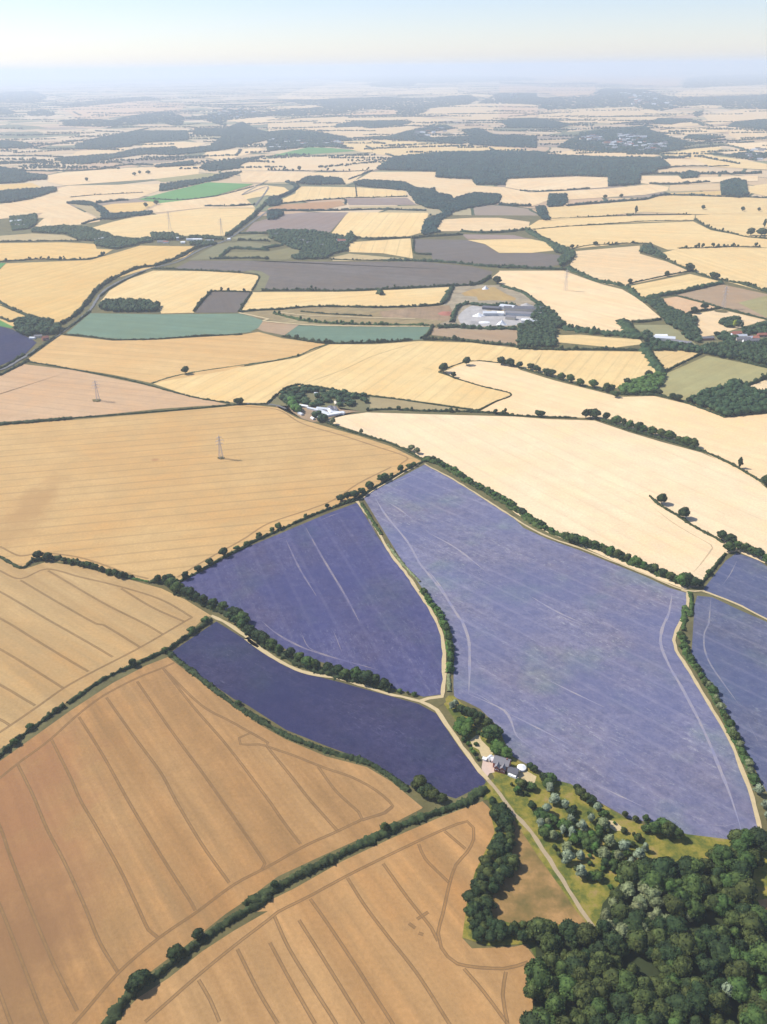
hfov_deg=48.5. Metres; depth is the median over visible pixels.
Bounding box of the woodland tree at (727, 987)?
[721,981,732,997]
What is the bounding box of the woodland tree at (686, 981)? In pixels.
[680,976,691,988]
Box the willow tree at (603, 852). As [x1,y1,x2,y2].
[596,846,610,857]
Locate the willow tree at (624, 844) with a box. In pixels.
[618,839,631,851]
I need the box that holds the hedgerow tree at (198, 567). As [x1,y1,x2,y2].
[194,565,202,570]
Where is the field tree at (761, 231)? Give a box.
[756,228,766,234]
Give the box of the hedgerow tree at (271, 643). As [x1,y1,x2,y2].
[266,638,277,647]
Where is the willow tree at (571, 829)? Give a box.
[568,826,575,836]
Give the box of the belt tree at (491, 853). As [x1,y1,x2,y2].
[487,849,496,857]
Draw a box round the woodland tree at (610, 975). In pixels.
[601,967,619,990]
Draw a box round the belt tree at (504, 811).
[499,808,511,816]
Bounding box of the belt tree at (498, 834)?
[494,831,505,837]
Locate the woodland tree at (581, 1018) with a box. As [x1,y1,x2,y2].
[571,1012,588,1023]
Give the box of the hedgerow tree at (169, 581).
[164,577,178,585]
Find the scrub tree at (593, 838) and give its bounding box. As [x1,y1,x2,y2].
[589,835,599,843]
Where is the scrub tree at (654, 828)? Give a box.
[649,820,660,833]
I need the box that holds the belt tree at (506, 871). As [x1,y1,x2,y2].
[499,863,513,877]
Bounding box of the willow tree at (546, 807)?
[542,803,551,811]
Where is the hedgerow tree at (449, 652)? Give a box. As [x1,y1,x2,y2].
[446,650,453,655]
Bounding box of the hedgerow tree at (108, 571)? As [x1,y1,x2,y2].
[105,568,111,574]
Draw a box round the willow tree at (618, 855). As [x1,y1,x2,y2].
[614,850,623,859]
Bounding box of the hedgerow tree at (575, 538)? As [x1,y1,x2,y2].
[572,533,580,542]
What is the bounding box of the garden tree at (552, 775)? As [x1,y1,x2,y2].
[545,772,556,780]
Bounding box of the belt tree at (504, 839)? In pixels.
[498,836,507,843]
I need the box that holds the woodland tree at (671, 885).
[663,878,678,893]
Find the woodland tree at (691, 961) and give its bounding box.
[684,955,693,964]
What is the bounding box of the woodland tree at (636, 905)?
[629,901,645,911]
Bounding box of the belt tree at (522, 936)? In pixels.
[517,930,529,941]
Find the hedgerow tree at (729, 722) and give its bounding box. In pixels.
[725,719,735,726]
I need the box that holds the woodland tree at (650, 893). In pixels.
[644,888,661,902]
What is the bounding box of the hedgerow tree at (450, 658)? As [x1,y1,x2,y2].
[446,655,454,661]
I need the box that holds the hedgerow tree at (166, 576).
[161,573,175,581]
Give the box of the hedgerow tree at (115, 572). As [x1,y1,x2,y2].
[112,569,119,575]
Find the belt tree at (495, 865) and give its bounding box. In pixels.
[492,862,499,870]
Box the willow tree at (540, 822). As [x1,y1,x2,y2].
[536,818,544,826]
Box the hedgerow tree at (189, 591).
[185,586,196,596]
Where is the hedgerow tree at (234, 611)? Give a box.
[230,607,243,615]
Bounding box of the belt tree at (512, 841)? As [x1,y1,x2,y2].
[507,838,515,845]
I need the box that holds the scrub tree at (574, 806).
[570,804,576,812]
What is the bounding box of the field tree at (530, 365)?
[527,363,533,368]
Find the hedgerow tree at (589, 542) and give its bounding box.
[586,539,592,545]
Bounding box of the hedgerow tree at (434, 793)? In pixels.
[427,788,440,798]
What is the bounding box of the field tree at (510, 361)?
[505,358,514,364]
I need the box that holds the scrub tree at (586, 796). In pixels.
[582,792,590,800]
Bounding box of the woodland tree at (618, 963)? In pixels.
[610,954,623,968]
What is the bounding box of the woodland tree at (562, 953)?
[558,949,567,958]
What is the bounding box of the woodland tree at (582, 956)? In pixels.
[577,951,588,966]
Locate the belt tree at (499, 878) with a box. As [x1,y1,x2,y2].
[493,871,504,884]
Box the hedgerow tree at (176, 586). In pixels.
[169,581,184,591]
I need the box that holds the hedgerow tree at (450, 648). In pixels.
[447,646,453,652]
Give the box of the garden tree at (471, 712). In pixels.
[466,708,476,716]
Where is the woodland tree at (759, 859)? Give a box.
[748,849,764,866]
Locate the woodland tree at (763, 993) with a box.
[758,988,766,1000]
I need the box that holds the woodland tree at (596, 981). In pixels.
[591,975,603,987]
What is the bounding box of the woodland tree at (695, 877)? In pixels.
[681,872,702,884]
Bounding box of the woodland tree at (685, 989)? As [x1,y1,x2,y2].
[681,986,690,995]
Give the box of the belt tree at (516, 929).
[512,927,518,934]
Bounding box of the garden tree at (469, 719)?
[464,717,473,727]
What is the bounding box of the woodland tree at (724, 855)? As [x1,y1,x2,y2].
[709,844,737,868]
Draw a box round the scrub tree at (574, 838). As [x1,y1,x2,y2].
[569,833,580,843]
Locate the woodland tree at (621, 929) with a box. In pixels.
[615,921,627,938]
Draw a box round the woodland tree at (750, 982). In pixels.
[743,975,752,987]
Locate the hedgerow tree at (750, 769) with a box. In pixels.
[746,766,754,772]
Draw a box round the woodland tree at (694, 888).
[681,876,704,901]
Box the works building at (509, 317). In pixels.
[505,315,515,319]
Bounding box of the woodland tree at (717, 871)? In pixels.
[709,866,725,879]
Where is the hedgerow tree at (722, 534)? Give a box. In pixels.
[717,530,726,538]
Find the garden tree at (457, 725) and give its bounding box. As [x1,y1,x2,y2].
[453,719,462,731]
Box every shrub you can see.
[9,737,19,744]
[25,722,34,729]
[124,974,139,992]
[128,969,149,986]
[142,968,151,979]
[166,946,181,961]
[170,943,183,958]
[186,626,196,634]
[191,928,203,939]
[200,616,209,622]
[270,880,278,887]
[380,822,388,829]
[523,781,536,790]
[526,762,532,768]
[530,764,537,771]
[567,816,578,827]
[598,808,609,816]
[621,827,627,832]
[632,815,638,820]
[641,823,651,831]
[642,814,650,822]
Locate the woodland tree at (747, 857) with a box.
[736,849,757,869]
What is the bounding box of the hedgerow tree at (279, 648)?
[274,644,283,652]
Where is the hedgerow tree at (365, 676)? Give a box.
[358,670,373,682]
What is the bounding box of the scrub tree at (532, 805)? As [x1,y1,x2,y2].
[527,800,536,808]
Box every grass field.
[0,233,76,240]
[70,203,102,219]
[156,173,219,181]
[190,242,270,259]
[225,248,300,259]
[231,234,270,239]
[244,305,444,325]
[247,270,269,290]
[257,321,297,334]
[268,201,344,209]
[270,386,492,415]
[332,254,401,260]
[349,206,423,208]
[370,397,464,409]
[432,328,516,345]
[461,287,515,300]
[634,325,696,344]
[660,356,766,400]
[702,324,766,364]
[739,296,766,317]
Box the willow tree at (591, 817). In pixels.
[587,813,594,822]
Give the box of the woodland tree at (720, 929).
[711,924,730,935]
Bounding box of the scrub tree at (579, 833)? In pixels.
[575,829,582,839]
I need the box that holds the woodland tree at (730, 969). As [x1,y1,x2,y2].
[723,962,743,980]
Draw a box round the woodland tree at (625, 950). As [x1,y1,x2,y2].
[619,940,629,956]
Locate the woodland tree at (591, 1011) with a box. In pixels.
[581,1004,598,1020]
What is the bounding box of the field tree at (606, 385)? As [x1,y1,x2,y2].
[602,382,609,390]
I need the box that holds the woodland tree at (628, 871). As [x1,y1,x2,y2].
[617,860,637,886]
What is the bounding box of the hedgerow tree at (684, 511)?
[678,507,690,516]
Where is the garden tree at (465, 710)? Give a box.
[462,707,469,713]
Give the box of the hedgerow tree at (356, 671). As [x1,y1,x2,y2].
[350,666,361,680]
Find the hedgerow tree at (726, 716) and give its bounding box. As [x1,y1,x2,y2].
[723,713,730,720]
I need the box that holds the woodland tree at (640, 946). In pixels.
[632,940,647,953]
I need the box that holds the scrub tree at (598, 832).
[595,828,602,838]
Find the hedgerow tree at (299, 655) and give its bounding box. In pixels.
[293,651,303,661]
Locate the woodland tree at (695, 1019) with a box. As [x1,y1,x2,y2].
[688,1014,703,1023]
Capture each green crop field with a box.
[67,313,262,338]
[286,325,429,341]
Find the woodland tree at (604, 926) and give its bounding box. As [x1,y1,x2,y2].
[596,918,611,934]
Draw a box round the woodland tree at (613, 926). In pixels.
[602,919,616,930]
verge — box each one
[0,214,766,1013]
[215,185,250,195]
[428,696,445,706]
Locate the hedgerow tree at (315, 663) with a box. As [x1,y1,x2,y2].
[311,659,320,667]
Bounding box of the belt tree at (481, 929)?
[477,925,487,936]
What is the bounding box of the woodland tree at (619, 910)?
[610,901,629,919]
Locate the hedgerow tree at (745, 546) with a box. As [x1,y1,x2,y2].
[740,542,749,551]
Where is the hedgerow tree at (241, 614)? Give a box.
[235,610,250,621]
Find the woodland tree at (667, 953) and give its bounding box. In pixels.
[659,946,677,964]
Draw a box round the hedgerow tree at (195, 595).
[192,592,199,598]
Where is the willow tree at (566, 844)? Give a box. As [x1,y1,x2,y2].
[561,841,572,850]
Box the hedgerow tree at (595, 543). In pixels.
[591,540,599,546]
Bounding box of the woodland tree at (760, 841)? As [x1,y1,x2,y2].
[748,826,766,851]
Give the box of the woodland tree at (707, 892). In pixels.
[702,882,710,897]
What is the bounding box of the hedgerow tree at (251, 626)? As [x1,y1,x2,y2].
[246,625,256,629]
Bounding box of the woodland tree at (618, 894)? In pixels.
[609,888,624,903]
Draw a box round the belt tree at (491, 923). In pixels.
[486,918,498,930]
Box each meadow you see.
[0,320,12,327]
[140,182,251,202]
[265,147,354,157]
[491,816,584,927]
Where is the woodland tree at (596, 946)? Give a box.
[588,939,609,953]
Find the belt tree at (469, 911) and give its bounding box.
[463,904,477,916]
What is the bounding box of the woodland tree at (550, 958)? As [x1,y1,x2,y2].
[542,951,560,972]
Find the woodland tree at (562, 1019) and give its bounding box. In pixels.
[556,1014,574,1023]
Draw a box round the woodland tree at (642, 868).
[634,859,651,878]
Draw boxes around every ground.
[0,70,766,218]
[380,305,455,320]
[444,696,766,956]
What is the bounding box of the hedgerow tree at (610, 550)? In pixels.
[606,545,614,554]
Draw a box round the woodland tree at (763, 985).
[761,983,766,989]
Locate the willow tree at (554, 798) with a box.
[549,793,559,803]
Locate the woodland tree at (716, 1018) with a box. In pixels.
[709,1013,725,1023]
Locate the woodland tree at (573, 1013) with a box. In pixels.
[568,1009,578,1018]
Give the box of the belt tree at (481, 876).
[476,871,487,880]
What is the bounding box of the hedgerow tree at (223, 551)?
[218,547,227,554]
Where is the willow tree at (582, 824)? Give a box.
[576,819,587,830]
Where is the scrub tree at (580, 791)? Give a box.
[575,787,585,796]
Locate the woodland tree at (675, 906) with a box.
[666,897,685,917]
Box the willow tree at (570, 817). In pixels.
[567,814,574,820]
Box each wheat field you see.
[0,183,39,189]
[0,184,159,219]
[0,242,110,260]
[0,246,195,323]
[0,306,23,325]
[0,364,222,421]
[0,405,419,581]
[0,559,210,748]
[0,657,422,1023]
[29,332,323,382]
[36,218,99,226]
[47,166,199,184]
[59,101,184,118]
[71,147,128,155]
[93,208,254,237]
[101,271,257,312]
[103,202,154,212]
[116,801,534,1023]
[141,142,205,147]
[150,185,267,212]
[154,341,654,408]
[204,148,263,159]
[227,117,296,122]
[240,171,363,183]
[241,158,274,170]
[243,186,288,198]
[243,287,448,309]
[268,106,318,110]
[268,114,443,137]
[268,155,392,170]
[278,81,493,99]
[282,186,406,201]
[328,412,766,588]
[332,212,427,236]
[339,110,395,115]
[341,140,529,155]
[349,238,412,257]
[355,172,542,206]
[420,104,535,119]
[437,218,529,230]
[444,361,766,482]
[470,239,552,252]
[492,271,659,330]
[499,85,595,97]
[499,105,537,117]
[499,184,668,205]
[506,177,607,191]
[523,72,682,85]
[527,215,694,229]
[535,221,766,249]
[538,107,690,123]
[547,195,766,220]
[556,150,657,156]
[556,335,641,347]
[570,246,689,285]
[631,274,717,302]
[640,176,757,183]
[654,350,696,369]
[657,126,728,134]
[658,168,709,172]
[661,109,766,127]
[664,147,766,169]
[664,159,705,165]
[664,248,766,289]
[664,297,713,312]
[669,184,719,191]
[671,191,720,194]
[674,85,766,97]
[688,105,719,107]
[692,311,763,335]
[696,213,766,236]
[721,149,745,153]
[727,142,766,152]
[729,127,766,139]
[748,184,766,195]
[750,380,766,389]
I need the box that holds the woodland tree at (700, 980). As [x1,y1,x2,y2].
[690,976,705,987]
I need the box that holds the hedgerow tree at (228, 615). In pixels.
[224,611,231,618]
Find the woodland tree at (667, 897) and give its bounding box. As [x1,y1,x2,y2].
[662,894,673,907]
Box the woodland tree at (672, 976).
[665,972,681,986]
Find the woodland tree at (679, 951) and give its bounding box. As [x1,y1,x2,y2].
[673,944,687,956]
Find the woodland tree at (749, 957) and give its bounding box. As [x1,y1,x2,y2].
[740,950,757,969]
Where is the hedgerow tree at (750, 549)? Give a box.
[746,545,756,554]
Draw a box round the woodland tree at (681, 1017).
[669,1010,687,1023]
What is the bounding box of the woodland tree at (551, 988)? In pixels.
[544,984,558,998]
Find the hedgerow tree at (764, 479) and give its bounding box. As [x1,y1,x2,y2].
[761,474,766,483]
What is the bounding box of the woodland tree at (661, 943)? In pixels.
[654,939,665,948]
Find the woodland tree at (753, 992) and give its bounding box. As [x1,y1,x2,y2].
[744,986,760,1002]
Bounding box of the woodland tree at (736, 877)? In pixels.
[730,869,748,886]
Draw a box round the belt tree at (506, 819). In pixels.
[499,813,513,826]
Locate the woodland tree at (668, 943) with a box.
[660,938,675,949]
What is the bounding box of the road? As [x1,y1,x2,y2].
[0,211,266,369]
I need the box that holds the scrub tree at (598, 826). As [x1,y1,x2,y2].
[594,824,603,832]
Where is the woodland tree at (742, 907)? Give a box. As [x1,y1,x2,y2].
[734,903,751,913]
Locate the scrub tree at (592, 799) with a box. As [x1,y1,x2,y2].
[586,794,596,803]
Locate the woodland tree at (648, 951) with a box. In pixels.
[644,946,653,959]
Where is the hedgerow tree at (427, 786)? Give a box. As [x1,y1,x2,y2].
[423,783,434,791]
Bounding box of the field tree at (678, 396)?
[674,394,682,399]
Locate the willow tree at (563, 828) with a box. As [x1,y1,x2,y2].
[560,825,565,833]
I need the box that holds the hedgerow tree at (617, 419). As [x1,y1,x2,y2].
[611,415,621,422]
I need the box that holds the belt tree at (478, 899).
[474,896,481,904]
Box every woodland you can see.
[0,91,47,102]
[0,108,14,114]
[0,140,33,148]
[0,166,47,183]
[0,186,56,202]
[9,213,37,229]
[13,315,61,335]
[25,109,54,115]
[31,224,138,248]
[48,96,160,106]
[54,122,267,163]
[61,112,184,126]
[66,200,152,218]
[75,130,188,147]
[98,297,160,311]
[133,236,153,244]
[150,231,185,239]
[154,160,194,167]
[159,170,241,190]
[185,109,267,125]
[188,234,222,239]
[189,239,216,245]
[201,155,263,170]
[266,129,352,150]
[266,195,282,205]
[266,228,348,250]
[267,94,478,115]
[267,209,283,219]
[278,385,368,405]
[287,395,301,411]
[291,244,348,258]
[296,175,344,184]
[312,410,328,421]
[334,120,409,127]
[344,230,356,243]
[353,124,492,143]
[353,179,501,212]
[367,79,417,86]
[376,150,670,185]
[421,211,452,234]
[462,128,537,147]
[478,93,536,103]
[498,88,766,110]
[502,117,568,128]
[515,317,558,347]
[530,301,566,326]
[535,205,550,219]
[546,193,568,206]
[553,242,575,265]
[557,125,700,153]
[617,371,666,393]
[639,244,665,256]
[639,338,706,353]
[641,329,655,340]
[646,295,702,341]
[654,118,690,123]
[680,170,699,177]
[681,74,766,87]
[684,134,725,138]
[690,378,766,415]
[693,110,702,115]
[700,337,766,363]
[717,330,738,340]
[718,315,741,327]
[720,177,749,197]
[725,151,766,160]
[728,119,766,128]
[741,321,766,334]
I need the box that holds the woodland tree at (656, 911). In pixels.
[651,907,662,915]
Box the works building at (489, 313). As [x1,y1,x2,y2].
[483,311,496,315]
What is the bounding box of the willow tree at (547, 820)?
[544,817,550,823]
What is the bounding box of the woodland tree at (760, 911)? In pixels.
[749,904,766,932]
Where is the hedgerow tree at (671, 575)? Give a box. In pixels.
[666,572,675,578]
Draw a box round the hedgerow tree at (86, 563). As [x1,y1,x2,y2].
[84,561,91,566]
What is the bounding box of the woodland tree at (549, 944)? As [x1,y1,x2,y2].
[539,937,559,953]
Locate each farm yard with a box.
[276,406,358,421]
[482,755,494,775]
[517,770,536,782]
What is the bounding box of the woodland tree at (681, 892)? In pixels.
[672,886,691,899]
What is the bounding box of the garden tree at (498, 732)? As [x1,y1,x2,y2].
[487,724,503,737]
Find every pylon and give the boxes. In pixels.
[92,379,99,399]
[215,434,223,458]
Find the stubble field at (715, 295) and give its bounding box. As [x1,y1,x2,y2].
[679,285,766,317]
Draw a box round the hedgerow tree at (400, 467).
[397,464,403,470]
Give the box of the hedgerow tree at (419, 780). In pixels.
[411,775,426,787]
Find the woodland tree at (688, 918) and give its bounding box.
[684,908,693,921]
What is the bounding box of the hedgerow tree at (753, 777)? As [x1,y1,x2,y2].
[748,773,759,781]
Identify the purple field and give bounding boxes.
[0,326,36,364]
[173,622,485,797]
[181,503,442,696]
[364,465,756,838]
[692,596,766,790]
[703,553,766,617]
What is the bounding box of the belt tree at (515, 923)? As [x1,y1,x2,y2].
[510,920,518,928]
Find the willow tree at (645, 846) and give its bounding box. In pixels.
[641,842,648,850]
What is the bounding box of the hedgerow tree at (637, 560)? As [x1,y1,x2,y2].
[633,557,642,564]
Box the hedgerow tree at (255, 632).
[250,629,262,640]
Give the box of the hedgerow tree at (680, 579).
[676,573,686,585]
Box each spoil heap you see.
[438,311,450,315]
[462,320,478,324]
[473,313,483,316]
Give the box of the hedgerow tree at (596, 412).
[590,408,600,417]
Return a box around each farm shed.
[316,407,328,410]
[316,411,343,417]
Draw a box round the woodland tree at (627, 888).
[620,881,635,897]
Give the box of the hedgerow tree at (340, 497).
[336,494,344,499]
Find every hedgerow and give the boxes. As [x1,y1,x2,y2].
[0,154,49,155]
[0,160,50,162]
[0,239,80,241]
[0,251,104,261]
[0,300,40,317]
[0,316,15,321]
[0,353,25,368]
[0,358,29,374]
[0,416,71,425]
[0,556,32,568]
[0,702,65,756]
[8,162,153,170]
[23,360,229,402]
[28,310,90,355]
[31,554,133,578]
[60,251,187,323]
[63,333,241,339]
[66,649,164,703]
[71,192,143,196]
[72,405,225,418]
[81,215,119,223]
[96,198,128,202]
[99,271,145,296]
[101,852,343,1023]
[131,577,148,581]
[145,186,253,199]
[149,579,392,691]
[151,267,241,272]
[151,344,326,382]
[165,649,410,791]
[167,618,212,649]
[176,241,216,255]
[179,498,357,581]
[192,289,212,311]
[205,203,254,205]
[210,256,268,259]
[213,287,249,291]
[219,243,283,256]
[224,199,267,235]
[225,101,294,104]
[225,403,268,405]
[237,237,269,241]
[237,291,251,311]
[238,231,267,233]
[239,304,374,311]
[242,272,259,289]
[261,282,468,291]
[266,383,300,402]
[267,208,348,210]
[268,152,372,158]
[268,166,368,171]
[273,109,366,119]
[273,310,428,325]
[278,180,300,197]
[280,197,346,203]
[281,333,412,343]
[300,310,371,315]
[300,383,340,390]
[326,421,422,459]
[330,257,401,260]
[340,786,488,855]
[344,195,407,197]
[348,170,372,179]
[349,207,426,210]
[356,236,410,239]
[357,393,478,409]
[358,461,422,497]
[360,502,382,534]
[366,406,513,414]
[375,285,451,307]
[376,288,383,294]
[383,257,513,267]
[387,543,419,581]
[411,232,462,238]
[412,239,431,254]
[419,588,454,672]
[420,324,434,337]
[421,456,688,587]
[422,335,518,347]
[437,323,516,329]
[438,372,511,409]
[439,360,497,371]
[440,286,454,301]
[446,673,451,691]
[449,301,465,321]
[459,227,526,233]
[464,300,515,305]
[468,274,491,285]
[498,202,531,206]
[498,264,571,269]
[498,413,576,418]
[500,284,537,302]
[504,363,601,390]
[519,344,638,350]
[520,187,589,191]
[525,227,556,249]
[534,220,692,228]
[540,212,691,219]
[561,324,638,337]
[566,193,720,205]
[566,266,648,302]
[570,242,607,248]
[595,416,700,450]
[601,388,654,395]
[608,241,651,244]
[615,318,642,338]
[627,270,689,284]
[631,317,661,322]
[639,346,666,372]
[645,280,723,300]
[648,250,724,280]
[649,180,709,184]
[649,495,724,542]
[654,170,761,174]
[655,393,726,417]
[656,344,766,367]
[660,95,755,97]
[661,125,727,129]
[661,144,751,151]
[666,352,702,370]
[670,165,728,167]
[673,294,766,319]
[676,630,758,785]
[679,242,760,248]
[679,591,693,630]
[686,306,720,313]
[694,218,766,238]
[697,138,725,141]
[701,448,766,485]
[703,552,726,583]
[707,152,766,155]
[720,195,766,197]
[725,277,766,292]
[743,373,766,384]
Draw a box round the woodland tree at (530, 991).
[523,983,542,1000]
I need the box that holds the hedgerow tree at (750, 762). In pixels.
[745,758,753,765]
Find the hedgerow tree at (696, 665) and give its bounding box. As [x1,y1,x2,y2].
[693,663,700,668]
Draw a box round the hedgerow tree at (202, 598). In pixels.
[198,594,207,602]
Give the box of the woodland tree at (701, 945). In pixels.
[694,937,707,951]
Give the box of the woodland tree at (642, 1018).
[634,1013,651,1023]
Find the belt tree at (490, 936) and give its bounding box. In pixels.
[484,930,496,941]
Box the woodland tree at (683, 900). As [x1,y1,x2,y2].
[670,893,686,910]
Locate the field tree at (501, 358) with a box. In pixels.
[497,356,504,362]
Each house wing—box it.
[494,762,500,772]
[500,763,506,773]
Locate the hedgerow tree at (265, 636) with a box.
[259,632,269,643]
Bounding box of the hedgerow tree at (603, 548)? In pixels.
[600,545,608,551]
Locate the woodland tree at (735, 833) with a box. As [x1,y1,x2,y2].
[727,829,741,844]
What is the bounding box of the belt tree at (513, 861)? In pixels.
[506,854,520,870]
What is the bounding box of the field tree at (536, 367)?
[532,365,540,370]
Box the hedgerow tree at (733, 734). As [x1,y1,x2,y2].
[728,730,739,739]
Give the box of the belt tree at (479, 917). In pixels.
[474,911,485,923]
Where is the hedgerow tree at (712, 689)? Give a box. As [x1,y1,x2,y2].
[707,685,718,693]
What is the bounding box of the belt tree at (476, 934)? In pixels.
[472,928,481,941]
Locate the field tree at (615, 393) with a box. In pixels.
[612,391,619,396]
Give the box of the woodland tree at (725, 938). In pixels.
[717,934,734,946]
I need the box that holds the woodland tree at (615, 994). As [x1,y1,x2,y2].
[609,991,620,999]
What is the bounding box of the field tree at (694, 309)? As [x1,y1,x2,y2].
[691,306,698,311]
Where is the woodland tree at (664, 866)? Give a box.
[650,856,678,877]
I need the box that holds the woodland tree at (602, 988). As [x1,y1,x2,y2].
[595,980,611,1003]
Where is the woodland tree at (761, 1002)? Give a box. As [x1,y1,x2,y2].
[745,995,766,1014]
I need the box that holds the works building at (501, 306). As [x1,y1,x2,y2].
[499,304,515,309]
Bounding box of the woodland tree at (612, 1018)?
[602,1011,618,1023]
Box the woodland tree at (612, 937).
[602,929,623,947]
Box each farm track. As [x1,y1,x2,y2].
[211,615,488,779]
[239,312,429,326]
[241,180,268,205]
[356,501,446,701]
[486,779,594,925]
[672,590,761,827]
[702,591,766,619]
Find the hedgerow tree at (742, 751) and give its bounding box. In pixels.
[738,747,746,754]
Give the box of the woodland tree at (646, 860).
[637,856,651,865]
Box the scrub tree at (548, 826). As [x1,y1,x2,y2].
[544,823,553,829]
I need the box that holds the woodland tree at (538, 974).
[524,958,552,997]
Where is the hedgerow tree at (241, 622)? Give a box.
[236,618,245,627]
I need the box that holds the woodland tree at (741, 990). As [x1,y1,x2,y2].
[726,976,751,1001]
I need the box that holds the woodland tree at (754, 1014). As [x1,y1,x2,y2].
[739,1002,766,1023]
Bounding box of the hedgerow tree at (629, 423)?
[625,420,634,426]
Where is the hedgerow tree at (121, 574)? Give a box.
[118,571,124,576]
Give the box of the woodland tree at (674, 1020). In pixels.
[662,1016,682,1023]
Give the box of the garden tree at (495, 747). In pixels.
[490,740,501,753]
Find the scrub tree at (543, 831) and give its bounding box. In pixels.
[538,825,550,836]
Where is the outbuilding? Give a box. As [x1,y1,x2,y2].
[507,766,518,775]
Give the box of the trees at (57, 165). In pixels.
[0,74,766,168]
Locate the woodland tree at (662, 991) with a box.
[654,982,667,997]
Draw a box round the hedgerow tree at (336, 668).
[331,664,343,673]
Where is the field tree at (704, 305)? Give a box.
[700,303,708,308]
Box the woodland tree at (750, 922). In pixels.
[739,910,765,937]
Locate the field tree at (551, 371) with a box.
[546,369,556,374]
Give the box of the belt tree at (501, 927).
[495,920,508,933]
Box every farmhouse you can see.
[41,335,48,340]
[492,755,510,770]
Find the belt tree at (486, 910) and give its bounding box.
[482,906,492,915]
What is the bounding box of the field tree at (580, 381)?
[576,378,584,383]
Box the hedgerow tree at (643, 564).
[640,561,647,567]
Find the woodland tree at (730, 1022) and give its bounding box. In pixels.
[726,1019,735,1023]
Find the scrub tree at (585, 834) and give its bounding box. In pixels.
[582,832,590,837]
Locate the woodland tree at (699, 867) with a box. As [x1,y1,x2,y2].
[690,857,706,874]
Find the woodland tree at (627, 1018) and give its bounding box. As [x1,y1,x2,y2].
[617,1012,637,1023]
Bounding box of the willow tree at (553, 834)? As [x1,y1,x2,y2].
[548,830,557,839]
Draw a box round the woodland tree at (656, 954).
[651,948,665,967]
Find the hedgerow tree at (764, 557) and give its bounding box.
[762,553,766,561]
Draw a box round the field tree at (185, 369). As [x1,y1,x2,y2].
[181,366,188,373]
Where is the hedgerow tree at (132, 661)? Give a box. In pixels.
[128,658,135,664]
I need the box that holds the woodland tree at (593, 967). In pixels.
[586,960,602,976]
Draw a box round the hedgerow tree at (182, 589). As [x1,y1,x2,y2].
[180,586,188,593]
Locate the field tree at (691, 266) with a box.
[685,263,694,269]
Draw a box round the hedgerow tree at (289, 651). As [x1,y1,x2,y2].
[283,647,295,656]
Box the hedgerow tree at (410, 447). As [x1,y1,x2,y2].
[408,445,414,450]
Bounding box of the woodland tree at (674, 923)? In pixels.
[665,914,687,934]
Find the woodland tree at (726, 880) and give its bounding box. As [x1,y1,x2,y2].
[720,872,733,887]
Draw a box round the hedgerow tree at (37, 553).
[32,550,43,557]
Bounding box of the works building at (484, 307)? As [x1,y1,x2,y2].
[482,305,499,310]
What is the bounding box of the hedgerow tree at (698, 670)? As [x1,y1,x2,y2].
[695,668,702,672]
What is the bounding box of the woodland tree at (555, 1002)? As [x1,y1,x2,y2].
[544,992,566,1016]
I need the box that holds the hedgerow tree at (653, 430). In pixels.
[647,426,657,433]
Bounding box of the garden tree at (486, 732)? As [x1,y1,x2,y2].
[480,726,493,738]
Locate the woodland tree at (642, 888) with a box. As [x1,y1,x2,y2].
[637,882,649,896]
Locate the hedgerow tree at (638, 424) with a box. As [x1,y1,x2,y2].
[633,421,643,428]
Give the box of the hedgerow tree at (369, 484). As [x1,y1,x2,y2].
[365,481,373,487]
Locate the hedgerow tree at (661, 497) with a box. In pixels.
[656,493,667,503]
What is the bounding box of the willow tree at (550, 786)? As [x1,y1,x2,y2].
[546,782,553,791]
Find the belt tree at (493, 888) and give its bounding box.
[488,882,499,893]
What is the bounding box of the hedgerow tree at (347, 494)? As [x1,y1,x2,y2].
[344,491,349,498]
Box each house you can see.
[701,336,713,340]
[736,337,750,340]
[742,338,759,341]
[756,332,766,336]
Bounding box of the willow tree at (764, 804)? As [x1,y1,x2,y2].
[760,799,766,808]
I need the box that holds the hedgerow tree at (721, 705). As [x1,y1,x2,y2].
[715,702,726,709]
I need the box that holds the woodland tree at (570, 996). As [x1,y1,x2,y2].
[567,990,575,1001]
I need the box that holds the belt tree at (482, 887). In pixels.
[477,880,490,893]
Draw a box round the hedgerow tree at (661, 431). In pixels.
[656,428,665,435]
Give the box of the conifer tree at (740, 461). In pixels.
[738,457,743,465]
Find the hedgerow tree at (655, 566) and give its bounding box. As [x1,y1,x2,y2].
[652,563,658,570]
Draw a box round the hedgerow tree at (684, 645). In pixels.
[678,643,688,647]
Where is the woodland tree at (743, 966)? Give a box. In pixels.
[732,958,754,980]
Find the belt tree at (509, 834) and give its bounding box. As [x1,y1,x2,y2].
[506,831,514,838]
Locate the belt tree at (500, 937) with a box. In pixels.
[496,933,504,941]
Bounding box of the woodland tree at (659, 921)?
[651,916,667,928]
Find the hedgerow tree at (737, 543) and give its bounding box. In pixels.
[734,540,742,548]
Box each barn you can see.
[654,335,675,340]
[671,339,691,343]
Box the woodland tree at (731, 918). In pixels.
[723,909,740,926]
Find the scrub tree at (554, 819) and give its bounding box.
[550,815,559,824]
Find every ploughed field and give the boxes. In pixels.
[177,261,492,291]
[195,292,249,312]
[246,212,347,232]
[346,198,415,204]
[414,239,560,266]
[463,234,527,238]
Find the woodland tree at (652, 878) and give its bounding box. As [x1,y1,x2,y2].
[638,870,667,893]
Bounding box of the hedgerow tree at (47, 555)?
[41,552,51,559]
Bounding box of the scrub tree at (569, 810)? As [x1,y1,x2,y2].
[566,807,575,815]
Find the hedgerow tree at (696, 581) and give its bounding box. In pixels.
[689,576,703,585]
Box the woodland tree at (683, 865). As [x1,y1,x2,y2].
[675,855,694,875]
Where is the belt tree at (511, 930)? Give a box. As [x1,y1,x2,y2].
[507,924,514,934]
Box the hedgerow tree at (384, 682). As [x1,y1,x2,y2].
[379,677,389,687]

